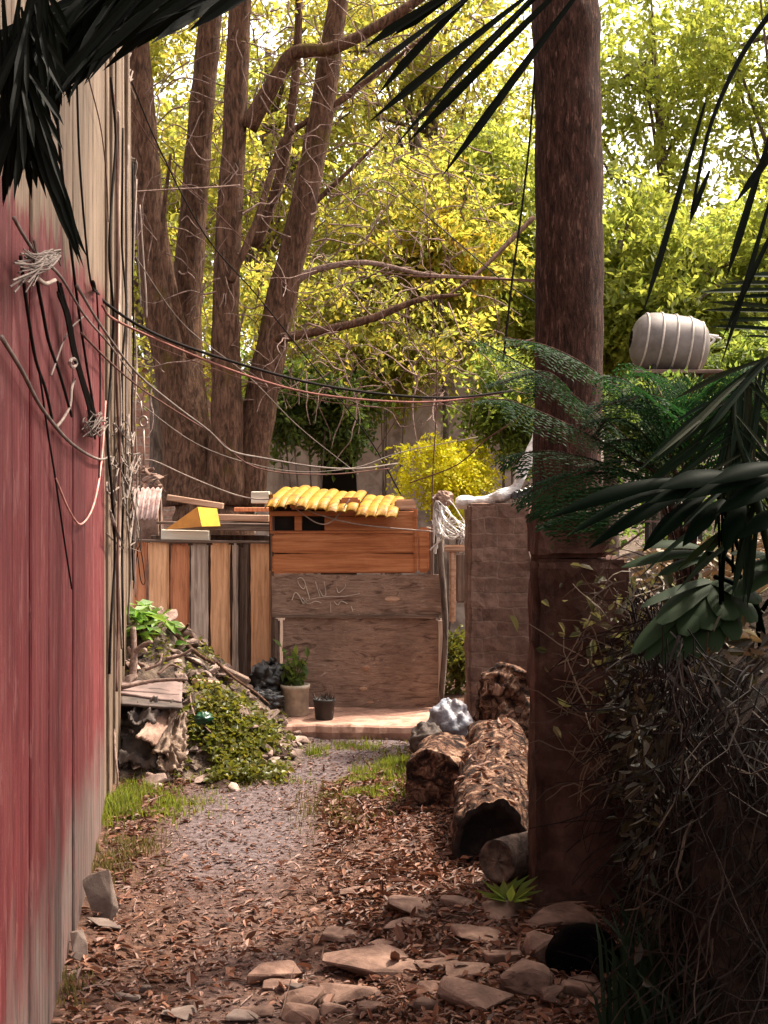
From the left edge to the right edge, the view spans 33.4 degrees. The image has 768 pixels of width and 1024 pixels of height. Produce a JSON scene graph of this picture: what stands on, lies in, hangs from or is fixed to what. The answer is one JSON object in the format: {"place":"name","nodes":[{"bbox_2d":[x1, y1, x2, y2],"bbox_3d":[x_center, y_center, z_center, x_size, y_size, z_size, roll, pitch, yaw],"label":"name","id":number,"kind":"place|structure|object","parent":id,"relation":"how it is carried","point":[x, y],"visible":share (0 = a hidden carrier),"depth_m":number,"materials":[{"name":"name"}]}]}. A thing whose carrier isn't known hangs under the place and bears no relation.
{"place":"outdoors","nodes":[
{"label":"outdoors","id":0,"kind":"place"},
{"bbox_2d":[51,643,632,1023],"bbox_3d":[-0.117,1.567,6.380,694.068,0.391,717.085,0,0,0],"label":"ground","id":1,"kind":"structure","parent":0,"point":[284,947],"depth_m":5.27,"materials":[{"name":"gravel"}]},
{"bbox_2d":[0,0,132,1023],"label":"plank wall","id":2,"kind":"structure","parent":1,"relation":"on","point":[60,708],"depth_m":4.11,"materials":[{"name":"wood"}]},
{"bbox_2d":[0,335,111,460],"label":"cable","id":3,"kind":"object","parent":2,"relation":"attached to","point":[28,383],"visible":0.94,"depth_m":3.40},
{"bbox_2d":[12,216,132,375],"bbox_3d":[-1.296,-0.805,5.922,0.010,0.319,6.237,0,0,-9],"label":"cable","id":4,"kind":"object","parent":2,"relation":"attached to","point":[25,238],"visible":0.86,"depth_m":4.07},
{"bbox_2d":[9,239,61,293],"bbox_3d":[-0.886,-0.642,3.321,0.037,0.308,1.167,0,0,-8],"label":"wire knot","id":5,"kind":"object","parent":4,"relation":"attached to","point":[45,259],"visible":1,"depth_m":3.07,"materials":[{"name":"metal"}]},
{"bbox_2d":[56,281,98,438],"bbox_3d":[-1.123,-0.510,4.770,0.019,0.409,1.763,0,0,-9],"label":"cable bundle","id":6,"kind":"object","parent":2,"relation":"attached to","point":[72,343],"visible":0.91,"depth_m":4.36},
{"bbox_2d":[106,77,116,673],"bbox_3d":[-1.395,-0.701,6.549,0.042,3.053,0.343,0,0,-8],"label":"cable","id":7,"kind":"object","parent":2,"relation":"attached to","point":[110,378],"visible":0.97,"depth_m":6.56,"materials":[{"name":"rubber"}]},
{"bbox_2d":[114,94,120,691],"bbox_3d":[-1.446,-0.646,6.910,0.039,3.201,0.257,0,0,-8],"label":"cable","id":8,"kind":"object","parent":2,"relation":"attached to","point":[118,421],"visible":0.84,"depth_m":6.93,"materials":[{"name":"rubber"}]},
{"bbox_2d":[117,111,122,648],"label":"cable","id":9,"kind":"object","parent":2,"relation":"attached to","point":[119,373],"visible":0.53,"depth_m":7.29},
{"bbox_2d":[0,0,245,202],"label":"palm frond","id":10,"kind":"object","parent":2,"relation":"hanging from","point":[99,34],"visible":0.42,"depth_m":2.11,"materials":[{"name":"plant"}]},
{"bbox_2d":[0,0,86,267],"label":"palm frond","id":11,"kind":"object","parent":10,"relation":"attached to","point":[27,128],"visible":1,"depth_m":1.98,"materials":[{"name":"plant"}]},
{"bbox_2d":[105,414,141,552],"bbox_3d":[-1.602,-0.173,7.971,0.070,0.972,3.586,0,0,-9],"label":"wire tangle","id":12,"kind":"object","parent":2,"relation":"attached to","point":[130,469],"visible":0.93,"depth_m":7.80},
{"bbox_2d":[121,128,126,665],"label":"cable","id":13,"kind":"object","parent":2,"relation":"attached to","point":[123,347],"visible":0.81,"depth_m":7.72,"materials":[{"name":"rubber"}]},
{"bbox_2d":[125,145,130,622],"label":"cable","id":14,"kind":"object","parent":2,"relation":"attached to","point":[126,247],"visible":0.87,"depth_m":8.26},
{"bbox_2d":[131,162,134,580],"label":"cable","id":15,"kind":"object","parent":2,"relation":"attached to","point":[133,343],"visible":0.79,"depth_m":9.13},
{"bbox_2d":[134,179,137,596],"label":"cable","id":16,"kind":"object","parent":2,"relation":"hanging from","point":[135,411],"visible":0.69,"depth_m":9.39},
{"bbox_2d":[75,284,397,469],"bbox_3d":[-0.915,-0.571,7.426,0.897,0.503,5.853,0,0,12],"label":"cable","id":17,"kind":"object","parent":2,"relation":"attached to","point":[127,362],"visible":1,"depth_m":7.68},
{"bbox_2d":[131,81,401,494],"bbox_3d":[-0.909,-1.690,10.495,0.173,3.081,2.932,0,0,45],"label":"cable","id":18,"kind":"object","parent":2,"relation":"attached to","point":[250,287],"visible":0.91,"depth_m":10.38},
{"bbox_2d":[91,280,512,398],"bbox_3d":[-0.544,-0.898,7.141,0.901,0.351,3.958,0,0,31],"label":"cable","id":19,"kind":"object","parent":2,"relation":"attached to","point":[249,366],"visible":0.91,"depth_m":7.45,"materials":[{"name":"rubber"}]},
{"bbox_2d":[101,304,502,402],"bbox_3d":[-0.478,-0.841,7.429,0.613,0.308,3.574,0,0,36],"label":"cable","id":20,"kind":"object","parent":2,"relation":"attached to","point":[182,350],"visible":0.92,"depth_m":7.43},
{"bbox_2d":[83,870,118,919],"bbox_3d":[-1.107,1.513,5.015,0.082,0.205,0.176,0,0,-42],"label":"pale stone","id":21,"kind":"object","parent":1,"relation":"on","point":[98,887],"visible":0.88,"depth_m":5.00,"materials":[{"name":"stone"}]},
{"bbox_2d":[133,464,165,599],"bbox_3d":[-1.802,0.667,11.275,1.036,2.185,0.415,0,0,0],"label":"electric meter","id":22,"kind":"object","parent":1,"relation":"on","point":[149,528],"visible":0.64,"depth_m":11.10,"materials":[{"name":"metal"}]},
{"bbox_2d":[131,18,258,509],"bbox_3d":[-3.264,-2.729,16.064,3.032,8.876,3.471,0,0,-45],"label":"broadleaf tree","id":23,"kind":"object","parent":1,"relation":"on","point":[159,52],"visible":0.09,"depth_m":15.88,"materials":[{"name":"green plant"}]},
{"bbox_2d":[133,524,269,676],"bbox_3d":[-1.532,0.851,10.615,1.246,1.502,0.120,0,0,0],"label":"board fence","id":24,"kind":"object","parent":1,"relation":"on","point":[180,591],"visible":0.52,"depth_m":10.61,"materials":[{"name":"brown wood"}]},
{"bbox_2d":[132,487,161,520],"bbox_3d":[-2.023,-0.070,10.778,0.267,0.291,0.306,0,0,0],"label":"corrugated sheet","id":25,"kind":"object","parent":24,"relation":"on","point":[148,500],"visible":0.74,"depth_m":10.78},
{"bbox_2d":[161,529,210,539],"bbox_3d":[-1.643,0.191,10.620,0.398,0.095,0.120,0,0,0],"label":"plank","id":26,"kind":"object","parent":24,"relation":"on","point":[171,534],"visible":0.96,"depth_m":10.56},
{"bbox_2d":[173,522,268,530],"bbox_3d":[-1.345,0.121,10.700,0.807,0.078,0.200,0,0,0],"label":"plank","id":27,"kind":"object","parent":26,"relation":"on","point":[243,527],"visible":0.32,"depth_m":10.60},
{"bbox_2d":[165,507,219,529],"bbox_3d":[-1.569,0.052,10.499,0.452,0.189,0.109,0,0,-11],"label":"folded card","id":28,"kind":"object","parent":27,"relation":"on","point":[207,517],"visible":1,"depth_m":10.49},
{"bbox_2d":[151,535,268,674],"bbox_3d":[-1.453,0.900,11.020,1.100,1.400,0.050,0,0,0],"label":"backing sheet","id":29,"kind":"object","parent":1,"relation":"on","point":[237,537],"visible":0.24,"depth_m":10.99,"materials":[{"name":"wood"}]},
{"bbox_2d":[118,618,306,785],"bbox_3d":[-1.265,1.198,8.740,2.070,0.981,3.480,0,0,0],"label":"rubbish mound","id":30,"kind":"object","parent":1,"relation":"on","point":[201,762],"visible":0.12,"depth_m":8.35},
{"bbox_2d":[117,733,158,770],"bbox_3d":[-1.453,1.429,7.624,0.268,0.188,0.263,0,0,0],"label":"dark cloth","id":31,"kind":"object","parent":30,"relation":"on","point":[134,749],"visible":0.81,"depth_m":7.58,"materials":[{"name":"fabric"}]},
{"bbox_2d":[126,599,195,652],"bbox_3d":[-1.608,0.859,8.750,0.665,0.518,0.676,0,0,0],"label":"broadleaf plant","id":32,"kind":"object","parent":30,"relation":"on","point":[139,614],"visible":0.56,"depth_m":8.62,"materials":[{"name":"green plant"}]},
{"bbox_2d":[157,741,184,773],"bbox_3d":[-1.251,1.441,7.532,0.175,0.174,0.189,0,0,0],"label":"crumpled rag","id":33,"kind":"object","parent":30,"relation":"on","point":[166,765],"visible":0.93,"depth_m":7.49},
{"bbox_2d":[151,709,188,761],"bbox_3d":[-1.262,1.320,7.626,0.225,0.305,0.302,0,0,0],"label":"crumpled rag","id":34,"kind":"object","parent":33,"relation":"on","point":[175,732],"visible":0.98,"depth_m":7.61,"materials":[{"name":"fabric"}]},
{"bbox_2d":[124,605,295,786],"bbox_3d":[-1.138,1.132,8.522,1.205,0.989,2.215,0,0,0],"label":"ivy","id":35,"kind":"object","parent":30,"relation":"on","point":[249,766],"visible":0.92,"depth_m":7.94,"materials":[{"name":"green plant"}]},
{"bbox_2d":[118,604,309,791],"bbox_3d":[-1.301,1.129,8.562,1.599,0.994,2.643,0,0,0],"label":"rubble","id":36,"kind":"object","parent":30,"relation":"on","point":[192,640],"visible":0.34,"depth_m":8.34,"materials":[{"name":"stone"}]},
{"bbox_2d":[121,695,182,709],"bbox_3d":[-1.442,1.154,7.789,0.542,0.061,0.260,0,0,19],"label":"scrap board","id":37,"kind":"object","parent":36,"relation":"on","point":[132,702],"visible":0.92,"depth_m":7.73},
{"bbox_2d":[121,680,182,702],"bbox_3d":[-1.480,1.114,8.127,0.407,0.111,0.736,0,0,-11],"label":"scrap board","id":38,"kind":"object","parent":37,"relation":"on","point":[166,691],"visible":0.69,"depth_m":8.01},
{"bbox_2d":[135,709,177,745],"bbox_3d":[-1.345,1.267,7.613,0.126,0.198,0.363,0,0,15],"label":"cardboard flap","id":39,"kind":"object","parent":36,"relation":"on","point":[150,733],"visible":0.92,"depth_m":7.55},
{"bbox_2d":[127,695,173,726],"bbox_3d":[-1.404,1.200,7.707,0.250,0.170,0.238,0,0,0],"label":"dark cloth","id":40,"kind":"object","parent":39,"relation":"on","point":[138,716],"visible":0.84,"depth_m":7.66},
{"bbox_2d":[249,656,290,690],"bbox_3d":[-0.860,1.248,9.549,0.336,0.341,0.348,0,0,0],"label":"rubbish bag","id":41,"kind":"object","parent":30,"relation":"on","point":[270,672],"visible":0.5,"depth_m":9.45,"materials":[{"name":"black plastic"}]},
{"bbox_2d":[56,768,420,1013],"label":"dry grass","id":42,"kind":"structure","parent":1,"relation":"on","point":[107,862],"depth_m":6.06,"materials":[{"name":"plant"}]},
{"bbox_2d":[98,735,411,838],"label":"grass","id":43,"kind":"structure","parent":1,"relation":"on","point":[114,802],"depth_m":7.13,"materials":[{"name":"plant"}]},
{"bbox_2d":[247,960,301,984],"bbox_3d":[-0.389,1.601,4.413,0.284,0.086,0.141,0,0,-25],"label":"flat stone","id":44,"kind":"object","parent":1,"relation":"on","point":[261,972],"visible":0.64,"depth_m":4.38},
{"bbox_2d":[156,0,425,357],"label":"broadleaf tree","id":45,"kind":"object","parent":1,"relation":"on","point":[341,132],"visible":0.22,"depth_m":16.99,"materials":[{"name":"green plant"}]},
{"bbox_2d":[280,965,319,1023],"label":"flat stone","id":46,"kind":"object","parent":1,"relation":"on","point":[294,1012],"visible":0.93,"depth_m":4.01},
{"bbox_2d":[274,986,326,1009],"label":"flat stone","id":47,"kind":"object","parent":1,"relation":"on","point":[311,995],"visible":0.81,"depth_m":4.13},
{"bbox_2d":[241,353,401,573],"bbox_3d":[-0.762,-0.110,14.289,1.923,3.425,1.513,0,0,0],"label":"leafy shrub","id":48,"kind":"object","parent":1,"relation":"on","point":[287,431],"visible":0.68,"depth_m":14.07,"materials":[{"name":"green plant"}]},
{"bbox_2d":[130,0,534,534],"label":"forked tree","id":49,"kind":"object","parent":1,"relation":"on","point":[239,425],"visible":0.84,"depth_m":12.47,"materials":[{"name":"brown plant"}]},
{"bbox_2d":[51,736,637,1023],"bbox_3d":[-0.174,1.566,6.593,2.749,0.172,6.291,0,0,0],"label":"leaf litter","id":50,"kind":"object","parent":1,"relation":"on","point":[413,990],"visible":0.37,"depth_m":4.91,"materials":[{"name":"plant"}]},
{"bbox_2d":[317,982,379,1003],"bbox_3d":[-0.148,1.579,4.198,0.240,0.060,0.174,0,0,-40],"label":"flat stone","id":51,"kind":"object","parent":1,"relation":"on","point":[342,992],"visible":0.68,"depth_m":4.17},
{"bbox_2d":[320,944,424,978],"bbox_3d":[-0.040,1.581,4.470,0.361,0.114,0.237,0,0,0],"label":"flat stone","id":52,"kind":"object","parent":1,"relation":"on","point":[371,959],"visible":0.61,"depth_m":4.43,"materials":[{"name":"stone"}]},
{"bbox_2d":[312,307,456,573],"bbox_3d":[-0.017,-0.379,14.848,1.700,3.960,1.410,0,0,0],"label":"leafy shrub","id":53,"kind":"object","parent":1,"relation":"on","point":[405,378],"visible":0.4,"depth_m":14.61,"materials":[{"name":"green plant"}]},
{"bbox_2d":[250,116,534,574],"bbox_3d":[0.133,-1.539,16.029,3.631,6.531,3.086,0,0,0],"label":"broadleaf tree","id":54,"kind":"object","parent":1,"relation":"on","point":[468,216],"visible":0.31,"depth_m":15.53,"materials":[{"name":"green plant"}]},
{"bbox_2d":[256,375,532,636],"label":"stone wall","id":55,"kind":"structure","parent":1,"relation":"on","point":[369,482],"depth_m":16.00,"materials":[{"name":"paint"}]},
{"bbox_2d":[321,421,356,574],"bbox_3d":[-0.576,0.100,16.500,0.620,3.100,0.040,0,0,0],"label":"door","id":56,"kind":"structure","parent":55,"relation":"in","point":[343,482],"depth_m":16.48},
{"bbox_2d":[156,20,637,394],"bbox_3d":[-0.295,-4.109,25.308,10.968,11.699,8.123,0,0,0],"label":"broadleaf tree","id":57,"kind":"object","parent":1,"relation":"on","point":[220,90],"visible":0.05,"depth_m":24.42,"materials":[{"name":"green plant"}]},
{"bbox_2d":[294,0,534,368],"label":"broadleaf tree","id":58,"kind":"object","parent":1,"relation":"on","point":[425,94],"visible":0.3,"depth_m":18.00,"materials":[{"name":"green plant"}]},
{"bbox_2d":[387,895,441,918],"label":"flat stone","id":59,"kind":"object","parent":1,"relation":"on","point":[405,904],"visible":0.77,"depth_m":4.94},
{"bbox_2d":[405,732,469,807],"bbox_3d":[0.341,1.408,6.940,0.394,0.391,0.560,0,0,10],"label":"log","id":60,"kind":"object","parent":1,"relation":"on","point":[432,764],"visible":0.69,"depth_m":6.72,"materials":[{"name":"wood"}]},
{"bbox_2d":[363,194,517,574],"bbox_3d":[0.672,-1.059,15.288,1.880,5.530,1.550,0,0,0],"label":"broadleaf tree","id":61,"kind":"object","parent":1,"relation":"on","point":[437,258],"visible":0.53,"depth_m":15.11,"materials":[{"name":"green plant"}]},
{"bbox_2d":[375,430,507,635],"bbox_3d":[0.652,0.360,13.643,1.292,2.485,1.342,0,0,27],"label":"leafy shrub","id":62,"kind":"object","parent":1,"relation":"on","point":[469,475],"visible":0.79,"depth_m":13.47,"materials":[{"name":"yellow plant"}]},
{"bbox_2d":[426,698,472,736],"bbox_3d":[0.408,1.324,7.953,0.325,0.351,0.363,0,0,0],"label":"sheeting bundle","id":63,"kind":"object","parent":1,"relation":"on","point":[452,716],"visible":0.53,"depth_m":7.83,"materials":[{"name":"silver metal"}]},
{"bbox_2d":[438,624,465,694],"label":"leafy shrub","id":64,"kind":"object","parent":1,"relation":"on","point":[455,670],"visible":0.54,"depth_m":11.13,"materials":[{"name":"green plant"}]},
{"bbox_2d":[437,976,513,1011],"bbox_3d":[0.275,1.523,4.010,0.241,0.084,0.152,0,0,22],"label":"flat stone","id":65,"kind":"object","parent":1,"relation":"on","point":[453,990],"visible":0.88,"depth_m":4.00,"materials":[{"name":"stone"}]},
{"bbox_2d":[450,924,504,943],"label":"flat stone","id":66,"kind":"object","parent":1,"relation":"on","point":[469,932],"visible":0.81,"depth_m":4.64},
{"bbox_2d":[437,340,534,502],"bbox_3d":[1.358,-0.149,14.102,1.554,3.502,1.385,0,0,0],"label":"leafy shrub","id":67,"kind":"object","parent":1,"relation":"on","point":[511,440],"visible":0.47,"depth_m":13.89,"materials":[{"name":"green plant"}]},
{"bbox_2d":[450,717,528,862],"bbox_3d":[0.559,1.360,6.333,0.448,0.492,1.481,0,0,6],"label":"log","id":68,"kind":"object","parent":1,"relation":"on","point":[477,819],"visible":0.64,"depth_m":5.79,"materials":[{"name":"wood"}]},
{"bbox_2d":[450,715,528,811],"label":"log litter","id":69,"kind":"object","parent":68,"relation":"on","point":[483,773],"visible":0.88,"depth_m":6.13,"materials":[{"name":"brown plant"}]},
{"bbox_2d":[464,503,530,721],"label":"block pillar","id":70,"kind":"structure","parent":1,"relation":"on","point":[497,566],"depth_m":8.60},
{"bbox_2d":[429,497,464,553],"bbox_3d":[0.506,0.099,9.310,0.131,0.427,0.501,0,0,-28],"label":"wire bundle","id":71,"kind":"object","parent":70,"relation":"hanging from","point":[438,518],"visible":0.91,"depth_m":9.39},
{"bbox_2d":[455,435,532,509],"bbox_3d":[0.797,-0.304,8.788,0.631,0.573,0.217,0,0,11],"label":"rolled sheeting","id":72,"kind":"object","parent":70,"relation":"on","point":[463,502],"visible":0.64,"depth_m":8.72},
{"bbox_2d":[472,662,529,737],"bbox_3d":[0.727,1.270,7.506,0.606,0.786,0.542,0,0,0],"label":"stump","id":73,"kind":"object","parent":1,"relation":"on","point":[501,692],"visible":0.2,"depth_m":7.39,"materials":[{"name":"brown wood"}]},
{"bbox_2d":[479,831,528,882],"bbox_3d":[0.663,1.456,5.468,0.208,0.235,0.676,0,0,37],"label":"log","id":74,"kind":"object","parent":1,"relation":"on","point":[505,858],"visible":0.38,"depth_m":5.22,"materials":[{"name":"brown wood"}]},
{"bbox_2d":[482,899,527,921],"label":"flat stone","id":75,"kind":"object","parent":1,"relation":"on","point":[497,909],"visible":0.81,"depth_m":4.90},
{"bbox_2d":[408,99,607,372],"bbox_3d":[1.507,-1.843,16.970,3.413,7.107,2.650,0,0,0],"label":"broadleaf tree","id":76,"kind":"object","parent":1,"relation":"on","point":[493,143],"visible":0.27,"depth_m":16.68,"materials":[{"name":"green plant"}]},
{"bbox_2d":[476,875,542,902],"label":"seedling","id":77,"kind":"object","parent":1,"relation":"on","point":[503,891],"visible":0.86,"depth_m":4.96,"materials":[{"name":"green plant"}]},
{"bbox_2d":[499,958,552,996],"bbox_3d":[0.461,1.515,4.155,0.181,0.110,0.180,0,0,0],"label":"flat stone","id":78,"kind":"object","parent":1,"relation":"on","point":[523,976],"visible":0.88,"depth_m":4.08,"materials":[{"name":"stone"}]},
{"bbox_2d":[520,930,552,962],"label":"flat stone","id":79,"kind":"object","parent":1,"relation":"on","point":[538,941],"visible":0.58,"depth_m":4.43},
{"bbox_2d":[526,901,600,930],"bbox_3d":[0.666,1.534,4.818,0.281,0.080,0.226,0,0,0],"label":"flat stone","id":80,"kind":"object","parent":1,"relation":"on","point":[563,914],"visible":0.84,"depth_m":4.78,"materials":[{"name":"stone"}]},
{"bbox_2d":[530,0,603,709],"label":"tree trunk","id":81,"kind":"object","parent":1,"relation":"on","point":[569,236],"visible":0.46,"depth_m":5.16,"materials":[{"name":"brown plant"}]},
{"bbox_2d":[502,72,534,358],"bbox_3d":[0.556,-1.260,5.197,0.019,1.298,0.261,0,0,37],"label":"cable","id":82,"kind":"object","parent":81,"relation":"hanging from","point":[520,218],"visible":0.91,"depth_m":5.19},
{"bbox_2d":[526,509,630,908],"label":"plaster pillar","id":83,"kind":"structure","parent":1,"relation":"on","point":[553,864],"depth_m":5.00,"materials":[{"name":"paint"}]},
{"bbox_2d":[545,922,619,975],"bbox_3d":[0.676,1.496,4.345,0.252,0.216,0.156,0,0,10],"label":"charred log","id":84,"kind":"object","parent":1,"relation":"on","point":[578,939],"visible":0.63,"depth_m":4.28,"materials":[{"name":"brown wood"}]},
{"bbox_2d":[496,152,751,556],"bbox_3d":[3.213,-1.501,16.559,3.212,6.416,2.939,0,0,-43],"label":"broadleaf tree","id":85,"kind":"object","parent":1,"relation":"on","point":[628,213],"visible":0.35,"depth_m":16.02,"materials":[{"name":"green plant"}]},
{"bbox_2d":[583,902,685,1023],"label":"strap leaf clump","id":86,"kind":"object","parent":1,"relation":"on","point":[633,1016],"visible":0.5,"depth_m":3.50,"materials":[{"name":"plant"}]},
{"bbox_2d":[507,0,767,535],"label":"broadleaf tree","id":87,"kind":"object","parent":1,"relation":"on","point":[659,152],"visible":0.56,"depth_m":19.53,"materials":[{"name":"green plant"}]},
{"bbox_2d":[603,875,684,1023],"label":"strap leaf clump","id":88,"kind":"object","parent":1,"relation":"on","point":[625,919],"visible":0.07,"depth_m":3.79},
{"bbox_2d":[528,562,767,1023],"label":"dead vines","id":89,"kind":"object","parent":1,"relation":"on","point":[687,717],"visible":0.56,"depth_m":3.15,"materials":[{"name":"plant"}]},
{"bbox_2d":[602,365,722,539],"bbox_3d":[2.707,0.072,12.474,1.556,3.056,1.221,0,0,-27],"label":"leafy shrub","id":90,"kind":"object","parent":1,"relation":"on","point":[637,381],"visible":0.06,"depth_m":12.37,"materials":[{"name":"green plant"}]},
{"bbox_2d":[625,312,722,543],"bbox_3d":[2.974,-0.231,13.200,0.900,3.661,0.645,0,0,0],"label":"water tank","id":91,"kind":"object","parent":1,"relation":"on","point":[661,342],"visible":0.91,"depth_m":12.95,"materials":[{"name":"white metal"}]},
{"bbox_2d":[615,927,742,1023],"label":"strap leaf clump","id":92,"kind":"object","parent":1,"relation":"on","point":[694,1020],"visible":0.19,"depth_m":3.23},
{"bbox_2d":[603,163,767,460],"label":"broadleaf tree","id":93,"kind":"object","parent":1,"relation":"on","point":[737,272],"visible":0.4,"depth_m":15.61,"materials":[{"name":"green plant"}]},
{"bbox_2d":[620,0,767,210],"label":"broadleaf tree","id":94,"kind":"object","parent":1,"relation":"on","point":[717,42],"visible":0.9,"depth_m":18.93,"materials":[{"name":"green plant"}]},
{"bbox_2d":[672,315,767,458],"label":"leafy shrub","id":95,"kind":"object","parent":1,"relation":"on","point":[742,350],"visible":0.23,"depth_m":13.52,"materials":[{"name":"green plant"}]},
{"bbox_2d":[283,707,432,740],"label":"pavement","id":96,"kind":"structure","parent":0,"point":[378,723],"depth_m":9.08,"materials":[{"name":"concrete"}]},
{"bbox_2d":[273,639,309,716],"bbox_3d":[-0.683,1.214,9.424,0.276,0.567,0.283,0,0,0],"label":"bucket planter","id":97,"kind":"object","parent":96,"relation":"on","point":[295,694],"visible":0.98,"depth_m":9.38,"materials":[{"name":"white plastic"}]},
{"bbox_2d":[264,485,464,707],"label":"wooden shed","id":98,"kind":"structure","parent":96,"relation":"on","point":[372,641],"depth_m":9.74,"materials":[{"name":"orange wood"}]},
{"bbox_2d":[132,0,767,436],"label":"sky","id":99,"kind":"structure","parent":0,"point":[707,167],"materials":[{"name":"white"}]},
{"bbox_2d":[347,0,574,178],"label":"palm frond","id":100,"kind":"object","parent":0,"point":[415,17],"visible":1,"depth_m":2.99,"materials":[{"name":"plant"}]},
{"bbox_2d":[620,543,767,1023],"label":"earth bank","id":101,"kind":"structure","parent":0,"point":[761,705],"depth_m":3.05,"materials":[{"name":"soil"}]},
{"bbox_2d":[520,541,685,842],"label":"dry undergrowth","id":102,"kind":"object","parent":101,"relation":"on","point":[604,756],"visible":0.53,"depth_m":4.73,"materials":[{"name":"plant"}]},
{"bbox_2d":[509,512,701,778],"bbox_3d":[0.855,0.515,4.783,0.766,1.030,0.420,0,0,0],"label":"bank creeper","id":103,"kind":"object","parent":101,"relation":"on","point":[668,580],"visible":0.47,"depth_m":4.75,"materials":[{"name":"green plant"}]},
{"bbox_2d":[470,337,767,584],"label":"feathery shrub","id":104,"kind":"object","parent":101,"relation":"on","point":[677,408],"visible":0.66,"depth_m":4.40,"materials":[{"name":"green plant"}]},
{"bbox_2d":[549,461,767,664],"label":"split leaf plant","id":105,"kind":"object","parent":101,"relation":"on","point":[698,607],"visible":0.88,"depth_m":3.28,"materials":[{"name":"plant"}]},
{"bbox_2d":[594,571,767,1013],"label":"withered leaves","id":106,"kind":"object","parent":101,"relation":"on","point":[632,751],"visible":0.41,"depth_m":3.53,"materials":[{"name":"brown plant"}]},
{"bbox_2d":[623,532,767,671],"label":"bank litter","id":107,"kind":"object","parent":101,"relation":"on","point":[711,573],"visible":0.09,"depth_m":6.21,"materials":[{"name":"brown plant"}]},
{"bbox_2d":[637,356,767,605],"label":"palm frond","id":108,"kind":"object","parent":101,"relation":"on","point":[744,442],"visible":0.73,"depth_m":3.43,"materials":[{"name":"plant"}]},
{"bbox_2d":[642,13,767,363],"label":"palm frond","id":109,"kind":"object","parent":101,"relation":"on","point":[752,182],"visible":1,"depth_m":3.00,"materials":[{"name":"plant"}]},
{"bbox_2d":[702,272,767,337],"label":"palm frond","id":110,"kind":"object","parent":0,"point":[759,307],"visible":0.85,"depth_m":3.28,"materials":[{"name":"plant"}]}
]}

